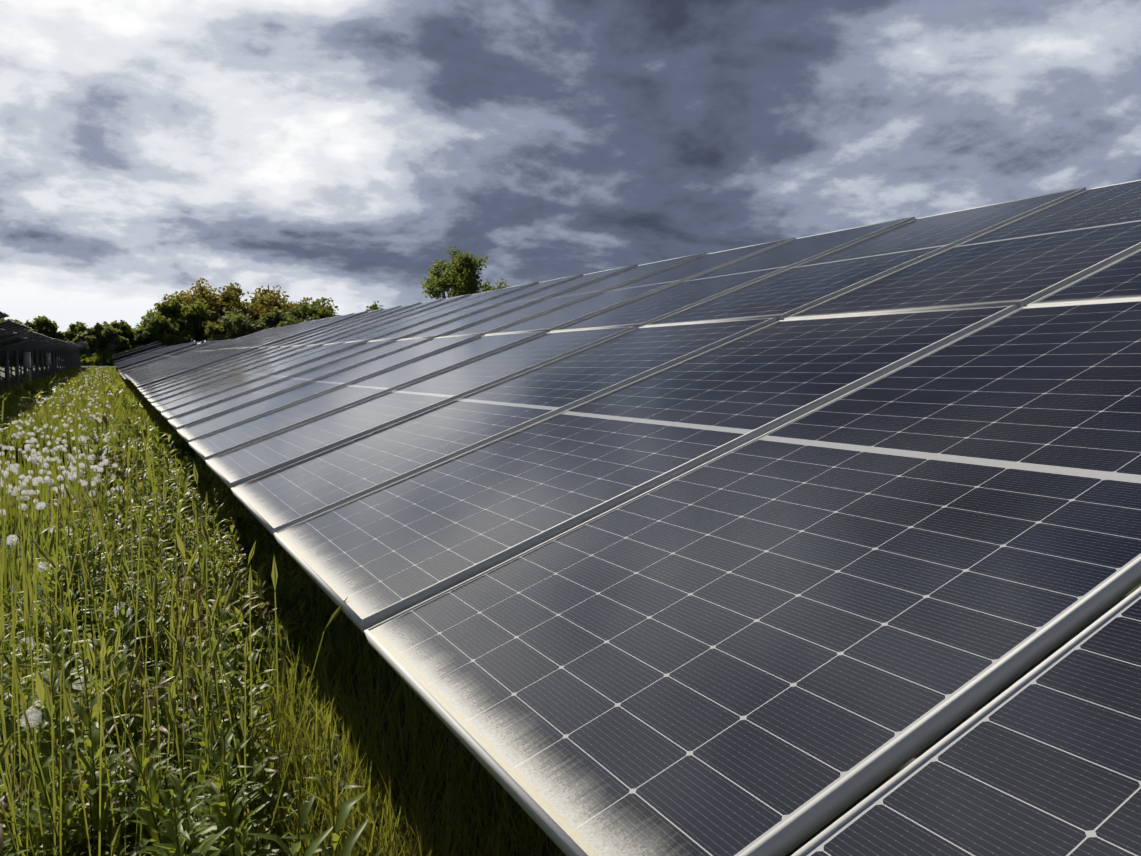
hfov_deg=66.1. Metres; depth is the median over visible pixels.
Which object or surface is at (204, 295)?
tree
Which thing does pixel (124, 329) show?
tree
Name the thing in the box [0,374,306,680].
weeds
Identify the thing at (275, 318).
tree
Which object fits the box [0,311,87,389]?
solar array modules
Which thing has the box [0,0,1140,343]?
sky
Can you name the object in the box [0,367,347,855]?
grass seed culms
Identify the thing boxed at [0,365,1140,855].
ground
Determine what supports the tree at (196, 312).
on the ground at (388, 691)
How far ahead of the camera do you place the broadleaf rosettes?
4.67 m
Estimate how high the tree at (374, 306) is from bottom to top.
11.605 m
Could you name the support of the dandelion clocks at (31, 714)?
on the ground at (388, 691)
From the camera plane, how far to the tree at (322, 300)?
153.73 m
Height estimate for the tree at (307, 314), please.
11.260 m
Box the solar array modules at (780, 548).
[112,180,1140,855]
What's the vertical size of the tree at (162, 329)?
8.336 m
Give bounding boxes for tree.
[6,319,33,332]
[23,315,68,340]
[63,321,87,340]
[71,322,131,365]
[103,320,134,347]
[131,312,193,347]
[139,297,206,341]
[161,278,224,342]
[166,299,229,343]
[204,308,265,342]
[210,282,269,322]
[238,284,314,321]
[257,306,302,330]
[286,299,332,321]
[307,297,339,316]
[366,301,382,310]
[421,246,511,298]
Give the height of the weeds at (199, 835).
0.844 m
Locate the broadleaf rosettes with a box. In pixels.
[9,516,244,804]
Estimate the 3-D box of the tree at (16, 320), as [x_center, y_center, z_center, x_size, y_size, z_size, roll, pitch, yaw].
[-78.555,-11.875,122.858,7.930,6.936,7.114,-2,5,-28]
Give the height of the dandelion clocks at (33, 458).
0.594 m
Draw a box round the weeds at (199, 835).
[0,499,384,855]
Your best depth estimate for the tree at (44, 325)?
129.64 m
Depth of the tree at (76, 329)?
135.93 m
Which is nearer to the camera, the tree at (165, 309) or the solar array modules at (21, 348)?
the solar array modules at (21, 348)
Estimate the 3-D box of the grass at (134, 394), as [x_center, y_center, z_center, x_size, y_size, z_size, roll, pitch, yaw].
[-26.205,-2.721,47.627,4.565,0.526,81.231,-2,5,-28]
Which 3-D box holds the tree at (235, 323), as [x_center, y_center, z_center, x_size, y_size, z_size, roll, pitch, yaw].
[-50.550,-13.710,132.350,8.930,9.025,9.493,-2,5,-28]
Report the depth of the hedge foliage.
126.41 m
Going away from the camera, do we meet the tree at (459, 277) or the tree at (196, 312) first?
the tree at (196, 312)
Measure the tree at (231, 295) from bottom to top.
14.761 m
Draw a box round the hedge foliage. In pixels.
[33,342,162,365]
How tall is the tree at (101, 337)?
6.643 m
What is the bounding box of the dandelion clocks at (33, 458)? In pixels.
[0,367,120,541]
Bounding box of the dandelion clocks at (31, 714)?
[0,459,131,804]
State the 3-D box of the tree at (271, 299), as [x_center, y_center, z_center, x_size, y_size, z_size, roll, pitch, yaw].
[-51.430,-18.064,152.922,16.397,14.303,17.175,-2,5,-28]
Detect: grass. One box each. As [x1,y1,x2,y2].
[0,366,198,463]
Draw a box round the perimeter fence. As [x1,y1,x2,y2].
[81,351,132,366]
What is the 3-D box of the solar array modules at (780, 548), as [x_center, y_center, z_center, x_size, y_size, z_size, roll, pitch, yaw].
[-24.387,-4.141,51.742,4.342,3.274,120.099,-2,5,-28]

